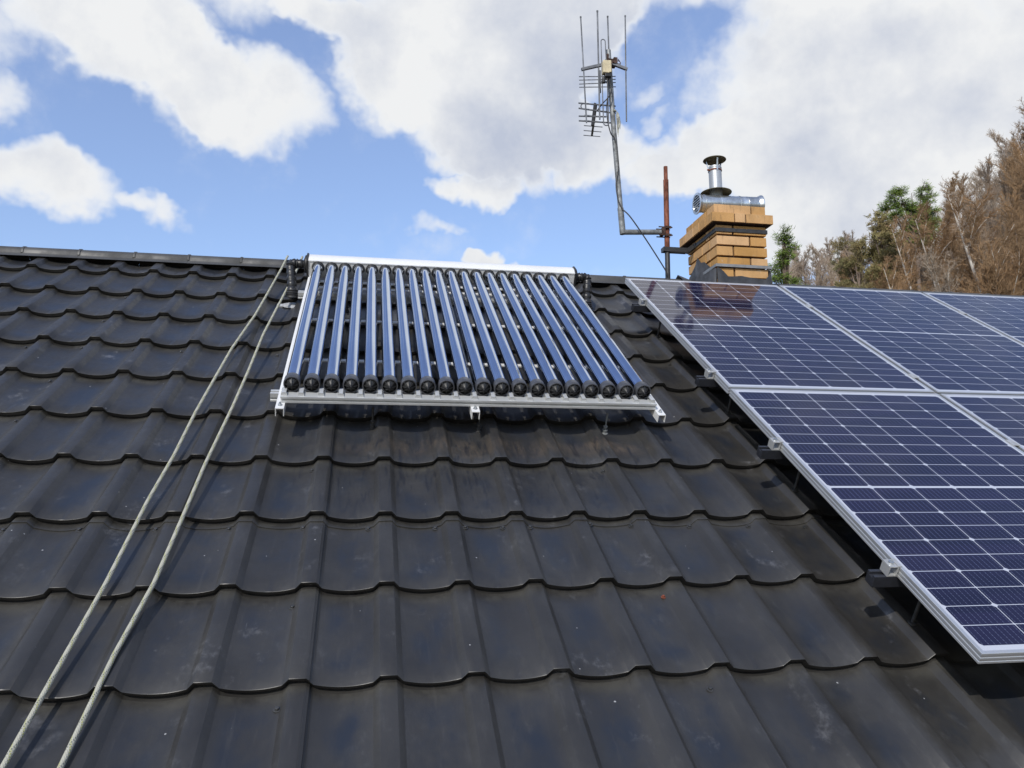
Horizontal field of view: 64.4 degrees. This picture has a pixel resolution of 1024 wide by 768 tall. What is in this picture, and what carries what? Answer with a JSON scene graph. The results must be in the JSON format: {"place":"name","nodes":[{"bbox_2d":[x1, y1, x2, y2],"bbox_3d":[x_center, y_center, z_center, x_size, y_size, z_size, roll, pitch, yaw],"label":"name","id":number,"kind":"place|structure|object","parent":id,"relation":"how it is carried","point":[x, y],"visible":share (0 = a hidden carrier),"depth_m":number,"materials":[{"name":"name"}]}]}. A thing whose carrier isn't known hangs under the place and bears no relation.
{"place":"outdoors","nodes":[
{"label":"outdoors","id":0,"kind":"place"},
{"bbox_2d":[0,0,1023,285],"label":"sky","id":1,"kind":"structure","parent":0,"point":[435,130],"materials":[{"name":"blue"}]},
{"bbox_3d":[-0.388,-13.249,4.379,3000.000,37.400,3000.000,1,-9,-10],"label":"hillside","id":2,"kind":"structure","parent":0,"visible":0},
{"bbox_2d":[0,204,1023,767],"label":"house","id":3,"kind":"structure","parent":2,"relation":"on","point":[684,584],"depth_m":2.68,"materials":[{"name":"tile"}]},
{"bbox_2d":[0,255,288,767],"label":"rope","id":4,"kind":"object","parent":3,"relation":"on","point":[28,720],"visible":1,"depth_m":2.46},
{"bbox_2d":[57,256,302,767],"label":"rope","id":5,"kind":"object","parent":3,"relation":"on","point":[80,725],"visible":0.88,"depth_m":2.42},
{"bbox_2d":[279,255,306,307],"bbox_3d":[-1.320,-0.621,4.931,0.188,0.355,0.127,4,-10,-26],"label":"insulated pipe","id":6,"kind":"object","parent":3,"relation":"on","point":[293,265],"visible":0.92,"depth_m":4.92,"materials":[{"name":"black rubber"}]},
{"bbox_2d":[270,253,665,434],"bbox_3d":[-0.296,-0.267,4.334,1.748,0.281,1.939,1,24,-10],"label":"solar collector","id":7,"kind":"object","parent":3,"relation":"on","point":[386,271],"visible":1,"depth_m":3.97,"materials":[{"name":"metal"}]},
{"bbox_2d":[575,269,592,319],"bbox_3d":[0.464,-0.576,5.264,0.139,0.355,0.130,0,-9,-4],"label":"insulated pipe","id":8,"kind":"object","parent":3,"relation":"on","point":[585,278],"visible":0.73,"depth_m":5.25,"materials":[{"name":"black rubber"}]},
{"bbox_2d":[656,166,695,279],"bbox_3d":[1.214,-1.163,6.062,0.277,0.950,0.130,1,-9,-10],"label":"support pole","id":9,"kind":"object","parent":3,"relation":"on","point":[667,249],"visible":0.94,"depth_m":6.02,"materials":[{"name":"metal"}]},
{"bbox_2d":[606,49,661,234],"bbox_3d":[0.914,-1.814,6.105,0.402,1.457,0.045,1,-9,-10],"label":"antenna mast","id":10,"kind":"object","parent":9,"relation":"attached to","point":[622,229],"visible":0.94,"depth_m":6.02,"materials":[{"name":"metal"}]},
{"bbox_2d":[578,102,615,136],"bbox_3d":[0.622,-2.019,6.468,0.289,0.254,0.696,0,-9,-4],"label":"yagi antenna","id":11,"kind":"object","parent":10,"relation":"attached to","point":[593,115],"visible":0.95,"depth_m":6.14,"materials":[{"name":"metal"}]},
{"bbox_2d":[579,70,615,92],"bbox_3d":[0.667,-2.337,6.212,0.292,0.184,0.118,1,-9,-10],"label":"grid antenna","id":12,"kind":"object","parent":10,"relation":"attached to","point":[595,83],"visible":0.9,"depth_m":6.25,"materials":[{"name":"metal"}]},
{"bbox_2d":[580,10,627,125],"bbox_3d":[0.689,-2.372,6.143,0.367,0.946,0.092,1,-9,-10],"label":"band antenna","id":13,"kind":"object","parent":10,"relation":"attached to","point":[614,62],"visible":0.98,"depth_m":6.12,"materials":[{"name":"metal"}]},
{"bbox_2d":[602,60,611,83],"bbox_3d":[0.706,-2.328,6.083,0.068,0.172,0.065,1,-9,-10],"label":"amplifier box","id":14,"kind":"object","parent":10,"relation":"attached to","point":[606,68],"visible":1,"depth_m":6.06,"materials":[{"name":"beige plastic"}]},
{"bbox_2d":[597,77,611,110],"bbox_3d":[0.678,-2.177,6.093,0.134,0.215,0.053,-8,-12,41],"label":"coaxial cable","id":15,"kind":"object","parent":14,"relation":"attached to","point":[609,94],"visible":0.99,"depth_m":6.07,"materials":[{"name":"black plastic"}]},
{"bbox_2d":[606,77,622,208],"bbox_3d":[0.754,-1.784,6.027,0.123,1.012,0.029,5,-10,-32],"label":"coaxial cable","id":16,"kind":"object","parent":10,"relation":"attached to","point":[615,143],"visible":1,"depth_m":6.03,"materials":[{"name":"grey plastic"}]},
{"bbox_2d":[613,109,620,136],"bbox_3d":[0.783,-1.948,6.077,0.059,0.218,0.023,2,-9,-16],"label":"tape tatter","id":17,"kind":"object","parent":10,"relation":"hanging from","point":[618,120],"visible":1,"depth_m":6.08,"materials":[{"name":"white plastic"}]},
{"bbox_2d":[622,209,669,279],"bbox_3d":[0.979,-1.021,5.942,0.343,0.534,0.026,1,-9,-7],"label":"down cable","id":18,"kind":"object","parent":10,"relation":"attached to","point":[648,243],"visible":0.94,"depth_m":5.94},
{"bbox_2d":[692,192,764,214],"bbox_3d":[1.596,-1.320,5.997,0.506,0.172,0.159,1,-9,-10],"label":"ventilation duct","id":19,"kind":"object","parent":3,"relation":"on","point":[704,203],"visible":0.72,"depth_m":5.94,"materials":[{"name":"metal"}]},
{"bbox_2d":[701,155,731,195],"bbox_3d":[1.512,-1.524,6.050,0.228,0.356,0.228,1,-9,-10],"label":"chimney flue","id":20,"kind":"object","parent":19,"relation":"on","point":[714,169],"visible":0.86,"depth_m":6.02,"materials":[{"name":"metal"}]},
{"bbox_2d":[631,297,966,337],"bbox_3d":[2.338,-0.352,5.184,3.298,0.269,0.070,1,24,-10],"label":"panel rail","id":21,"kind":"object","parent":3,"relation":"attached to","point":[639,306],"visible":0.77,"depth_m":4.87,"materials":[{"name":"metal"}]},
{"bbox_2d":[625,278,933,393],"bbox_3d":[1.380,-0.309,4.590,1.054,0.035,1.707,1,24,-10],"label":"photovoltaic module","id":22,"kind":"object","parent":21,"relation":"attached to","point":[750,336],"visible":0.81,"depth_m":4.38,"materials":[{"name":"glass"}]},
{"bbox_2d":[779,285,1023,395],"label":"photovoltaic module","id":23,"kind":"object","parent":21,"relation":"attached to","point":[936,346],"visible":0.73,"depth_m":4.70,"materials":[{"name":"blue glass"}]},
{"bbox_2d":[923,292,1023,344],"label":"photovoltaic module","id":24,"kind":"object","parent":21,"relation":"attached to","point":[1003,315],"visible":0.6,"depth_m":5.39,"materials":[{"name":"blue glass"}]},
{"bbox_2d":[695,368,918,413],"bbox_3d":[2.503,0.084,4.204,3.298,0.250,0.070,1,24,-10],"label":"panel rail","id":25,"kind":"object","parent":3,"relation":"attached to","point":[706,380],"visible":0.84,"depth_m":3.89,"materials":[{"name":"metal"}]},
{"bbox_2d":[756,437,1019,491],"bbox_3d":[2.610,0.376,3.571,3.298,0.256,0.070,1,24,-10],"label":"panel rail","id":26,"kind":"object","parent":3,"relation":"on","point":[771,450],"visible":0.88,"depth_m":3.26,"materials":[{"name":"metal"}]},
{"bbox_2d":[865,558,921,625],"bbox_3d":[2.733,0.707,2.842,3.298,0.256,0.070,1,24,-10],"label":"panel rail","id":27,"kind":"object","parent":3,"relation":"on","point":[885,575],"visible":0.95,"depth_m":2.53,"materials":[{"name":"metal"}]},
{"bbox_2d":[729,389,1023,663],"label":"photovoltaic module","id":28,"kind":"object","parent":27,"relation":"on","point":[925,491],"visible":1,"depth_m":2.99,"materials":[{"name":"blue glass"}]},
{"bbox_2d":[940,394,1023,451],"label":"photovoltaic module","id":29,"kind":"object","parent":27,"relation":"on","point":[1002,416],"visible":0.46,"depth_m":3.75,"materials":[{"name":"blue glass"}]},
{"bbox_2d":[776,243,799,283],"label":"bare tree","id":30,"kind":"object","parent":2,"relation":"on","point":[791,269],"visible":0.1,"depth_m":56.83,"materials":[{"name":"brown plant"}]},
{"bbox_2d":[768,223,811,284],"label":"pine tree","id":31,"kind":"object","parent":2,"relation":"on","point":[783,275],"visible":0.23,"depth_m":44.92,"materials":[{"name":"green plant"}]},
{"bbox_2d":[779,247,812,284],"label":"bare tree","id":32,"kind":"object","parent":2,"relation":"on","point":[798,262],"visible":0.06,"depth_m":61.71,"materials":[{"name":"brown plant"}]},
{"bbox_2d":[789,244,813,284],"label":"bare tree","id":33,"kind":"object","parent":2,"relation":"on","point":[799,261],"depth_m":66.73,"materials":[{"name":"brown plant"}]},
{"bbox_2d":[792,246,822,285],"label":"bare tree","id":34,"kind":"object","parent":2,"relation":"on","point":[805,271],"visible":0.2,"depth_m":57.75,"materials":[{"name":"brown plant"}]},
{"bbox_2d":[806,248,832,285],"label":"bare tree","id":35,"kind":"object","parent":2,"relation":"on","point":[812,258],"visible":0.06,"depth_m":62.79,"materials":[{"name":"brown plant"}]},
{"bbox_2d":[802,242,837,285],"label":"bare tree","id":36,"kind":"object","parent":2,"relation":"on","point":[819,270],"visible":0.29,"depth_m":57.48,"materials":[{"name":"brown plant"}]},
{"bbox_2d":[818,237,837,285],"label":"bare tree","id":37,"kind":"object","parent":2,"relation":"on","point":[827,247],"visible":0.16,"depth_m":69.09,"materials":[{"name":"brown plant"}]},
{"bbox_2d":[822,245,839,285],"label":"bare tree","id":38,"kind":"object","parent":2,"relation":"on","point":[830,256],"visible":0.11,"depth_m":63.05,"materials":[{"name":"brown plant"}]},
{"bbox_2d":[829,251,856,285],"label":"bare tree","id":39,"kind":"object","parent":2,"relation":"on","point":[842,271],"visible":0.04,"depth_m":54.31,"materials":[{"name":"brown plant"}]},
{"bbox_2d":[831,231,864,282],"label":"bare tree","id":40,"kind":"object","parent":2,"relation":"on","point":[845,239],"visible":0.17,"depth_m":55.17,"materials":[{"name":"brown plant"}]},
{"bbox_2d":[837,230,859,277],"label":"bare tree","id":41,"kind":"object","parent":2,"relation":"on","point":[852,233],"visible":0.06,"depth_m":60.56,"materials":[{"name":"brown plant"}]},
{"bbox_2d":[829,236,882,288],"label":"pine tree","id":42,"kind":"object","parent":2,"relation":"on","point":[846,264],"visible":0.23,"depth_m":44.38,"materials":[{"name":"green plant"}]},
{"bbox_2d":[868,271,885,288],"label":"bare tree","id":43,"kind":"object","parent":2,"relation":"on","point":[876,281],"visible":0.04,"depth_m":43.28,"materials":[{"name":"brown plant"}]},
{"bbox_2d":[874,268,893,288],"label":"bare tree","id":44,"kind":"object","parent":2,"relation":"on","point":[886,285],"visible":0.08,"depth_m":42.57,"materials":[{"name":"brown plant"}]},
{"bbox_2d":[858,210,925,290],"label":"pine tree","id":45,"kind":"object","parent":2,"relation":"on","point":[881,234],"visible":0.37,"depth_m":43.72,"materials":[{"name":"green plant"}]},
{"bbox_2d":[892,238,913,285],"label":"bare tree","id":46,"kind":"object","parent":2,"relation":"on","point":[904,255],"visible":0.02,"depth_m":51.38,"materials":[{"name":"brown plant"}]},
{"bbox_2d":[879,255,931,290],"bbox_3d":[15.496,1.047,31.785,4.249,13.075,4.204,5,-10,-29],"label":"birch tree","id":47,"kind":"object","parent":2,"relation":"on","point":[893,279],"visible":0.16,"depth_m":32.87,"materials":[{"name":"brown plant"}]},
{"bbox_2d":[879,257,931,290],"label":"bare tree","id":48,"kind":"object","parent":2,"relation":"on","point":[903,273],"visible":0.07,"depth_m":42.55,"materials":[{"name":"brown plant"}]},
{"bbox_2d":[877,179,943,290],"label":"pine tree","id":49,"kind":"object","parent":2,"relation":"on","point":[906,207],"visible":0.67,"depth_m":40.73,"materials":[{"name":"green plant"}]},
{"bbox_2d":[885,212,958,291],"bbox_3d":[16.801,-0.213,33.680,4.800,14.773,4.750,4,-10,-24],"label":"birch tree","id":50,"kind":"object","parent":2,"relation":"on","point":[912,259],"visible":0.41,"depth_m":34.74,"materials":[{"name":"brown plant"}]},
{"bbox_2d":[919,263,929,288],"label":"bare tree","id":51,"kind":"object","parent":2,"relation":"on","point":[922,275],"visible":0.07,"depth_m":42.51,"materials":[{"name":"brown plant"}]},
{"bbox_2d":[897,228,953,288],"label":"bare tree","id":52,"kind":"object","parent":2,"relation":"on","point":[923,263],"depth_m":49.47,"materials":[{"name":"brown plant"}]},
{"bbox_2d":[913,246,962,291],"bbox_3d":[16.898,1.191,29.353,3.876,13.325,3.738,3,-10,-21],"label":"birch tree","id":53,"kind":"object","parent":2,"relation":"on","point":[944,287],"visible":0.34,"depth_m":30.69,"materials":[{"name":"brown plant"}]},
{"bbox_2d":[920,190,964,265],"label":"bare tree","id":54,"kind":"object","parent":2,"relation":"on","point":[948,206],"visible":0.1,"depth_m":57.98,"materials":[{"name":"brown plant"}]},
{"bbox_2d":[919,204,968,272],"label":"bare tree","id":55,"kind":"object","parent":2,"relation":"on","point":[959,235],"visible":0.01,"depth_m":53.51,"materials":[{"name":"brown plant"}]},
{"bbox_2d":[923,210,977,289],"bbox_3d":[22.494,-1.577,38.760,7.489,14.731,6.246,6,-11,-33],"label":"bare tree","id":56,"kind":"object","parent":2,"relation":"on","point":[952,249],"visible":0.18,"depth_m":39.97,"materials":[{"name":"brown plant"}]},
{"bbox_2d":[911,201,991,292],"bbox_3d":[16.977,-0.093,32.318,5.018,15.441,4.965,0,-9,-1],"label":"birch tree","id":57,"kind":"object","parent":2,"relation":"on","point":[927,228],"visible":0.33,"depth_m":33.20,"materials":[{"name":"brown plant"}]},
{"bbox_2d":[940,192,963,240],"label":"bare tree","id":58,"kind":"object","parent":2,"relation":"on","point":[945,197],"visible":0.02,"depth_m":61.09,"materials":[{"name":"brown plant"}]},
{"bbox_2d":[952,261,979,291],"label":"bare tree","id":59,"kind":"object","parent":2,"relation":"on","point":[965,278],"visible":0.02,"depth_m":33.30,"materials":[{"name":"brown plant"}]},
{"bbox_2d":[955,181,979,245],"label":"bare tree","id":60,"kind":"object","parent":2,"relation":"on","point":[966,186],"visible":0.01,"depth_m":60.97,"materials":[{"name":"brown plant"}]},
{"bbox_2d":[954,259,986,292],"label":"bare tree","id":61,"kind":"object","parent":2,"relation":"on","point":[970,274],"visible":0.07,"depth_m":31.50,"materials":[{"name":"brown plant"}]},
{"bbox_2d":[959,235,996,278],"bbox_3d":[21.503,-0.399,36.627,4.603,13.338,3.453,-5,-10,26],"label":"bare tree","id":62,"kind":"object","parent":2,"relation":"on","point":[984,252],"visible":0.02,"depth_m":37.05,"materials":[{"name":"brown plant"}]},
{"bbox_2d":[938,170,1022,294],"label":"birch tree","id":63,"kind":"object","parent":2,"relation":"on","point":[968,194],"visible":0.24,"depth_m":36.15,"materials":[{"name":"brown plant"}]},
{"bbox_2d":[942,212,1019,293],"bbox_3d":[23.825,-1.536,39.199,6.057,14.596,7.067,6,-11,-36],"label":"bare tree","id":64,"kind":"object","parent":2,"relation":"on","point":[979,239],"visible":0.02,"depth_m":39.73,"materials":[{"name":"brown plant"}]},
{"bbox_2d":[939,173,1023,294],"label":"birch tree","id":65,"kind":"object","parent":2,"relation":"on","point":[972,234],"visible":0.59,"depth_m":30.92,"materials":[{"name":"brown plant"}]},
{"bbox_2d":[966,160,1002,228],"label":"bare tree","id":66,"kind":"object","parent":2,"relation":"on","point":[979,176],"visible":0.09,"depth_m":56.83,"materials":[{"name":"brown plant"}]},
{"bbox_2d":[957,173,1015,252],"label":"bare tree","id":67,"kind":"object","parent":2,"relation":"on","point":[994,206],"visible":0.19,"depth_m":47.72,"materials":[{"name":"brown plant"}]},
{"bbox_2d":[961,133,1023,277],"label":"bare tree","id":68,"kind":"object","parent":2,"relation":"on","point":[1018,152],"visible":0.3,"depth_m":50.22,"materials":[{"name":"brown plant"}]},
{"bbox_2d":[978,154,1007,237],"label":"bare tree","id":69,"kind":"object","parent":2,"relation":"on","point":[987,168],"visible":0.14,"depth_m":56.74,"materials":[{"name":"brown plant"}]},
{"bbox_2d":[965,230,1023,295],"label":"bare tree","id":70,"kind":"object","parent":2,"relation":"on","point":[987,272],"visible":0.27,"depth_m":29.72,"materials":[{"name":"brown plant"}]},
{"bbox_2d":[983,204,1011,276],"bbox_3d":[24.150,-1.752,39.493,3.731,14.414,4.974,3,-9,-17],"label":"bare tree","id":71,"kind":"object","parent":2,"relation":"on","point":[997,219],"visible":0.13,"depth_m":39.99,"materials":[{"name":"brown plant"}]},
{"bbox_2d":[974,128,1023,204],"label":"bare tree","id":72,"kind":"object","parent":2,"relation":"on","point":[996,141],"visible":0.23,"depth_m":58.49,"materials":[{"name":"brown plant"}]},
{"bbox_2d":[978,220,1023,288],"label":"bare tree","id":73,"kind":"object","parent":2,"relation":"on","point":[994,229],"visible":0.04,"depth_m":37.50,"materials":[{"name":"brown plant"}]},
{"bbox_2d":[991,135,1016,196],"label":"bare tree","id":74,"kind":"object","parent":2,"relation":"on","point":[1003,146],"visible":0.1,"depth_m":59.03,"materials":[{"name":"brown plant"}]},
{"bbox_2d":[997,171,1013,286],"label":"bare tree","id":75,"kind":"object","parent":2,"relation":"on","point":[1004,190],"visible":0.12,"depth_m":50.31,"materials":[{"name":"brown plant"}]},
{"bbox_2d":[992,204,1023,294],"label":"bare tree","id":76,"kind":"object","parent":2,"relation":"on","point":[1019,219],"visible":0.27,"depth_m":31.98,"materials":[{"name":"brown plant"}]},
{"bbox_2d":[992,232,1023,295],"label":"bare tree","id":77,"kind":"object","parent":2,"relation":"on","point":[1020,294],"visible":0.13,"depth_m":30.17,"materials":[{"name":"brown plant"}]},
{"bbox_2d":[995,182,1023,288],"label":"bare tree","id":78,"kind":"object","parent":2,"relation":"on","point":[1015,196],"visible":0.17,"depth_m":39.49,"materials":[{"name":"brown plant"}]},
{"bbox_2d":[996,152,1023,240],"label":"bare tree","id":79,"kind":"object","parent":2,"relation":"on","point":[1020,175],"visible":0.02,"depth_m":47.88,"materials":[{"name":"brown plant"}]},
{"bbox_2d":[1001,181,1023,262],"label":"bare tree","id":80,"kind":"object","parent":2,"relation":"on","point":[1019,200],"visible":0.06,"depth_m":41.20,"materials":[{"name":"brown plant"}]},
{"bbox_2d":[1005,148,1023,273],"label":"bare tree","id":81,"kind":"object","parent":2,"relation":"on","point":[1021,173],"visible":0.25,"depth_m":40.06,"materials":[{"name":"brown plant"}]},
{"bbox_2d":[1011,97,1023,198],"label":"bare tree","id":82,"kind":"object","parent":2,"relation":"on","point":[1022,111],"visible":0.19,"depth_m":57.30,"materials":[{"name":"brown plant"}]},
{"bbox_2d":[1012,122,1023,177],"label":"bare tree","id":83,"kind":"object","parent":2,"relation":"on","point":[1020,132],"visible":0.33,"depth_m":58.30,"materials":[{"name":"brown plant"}]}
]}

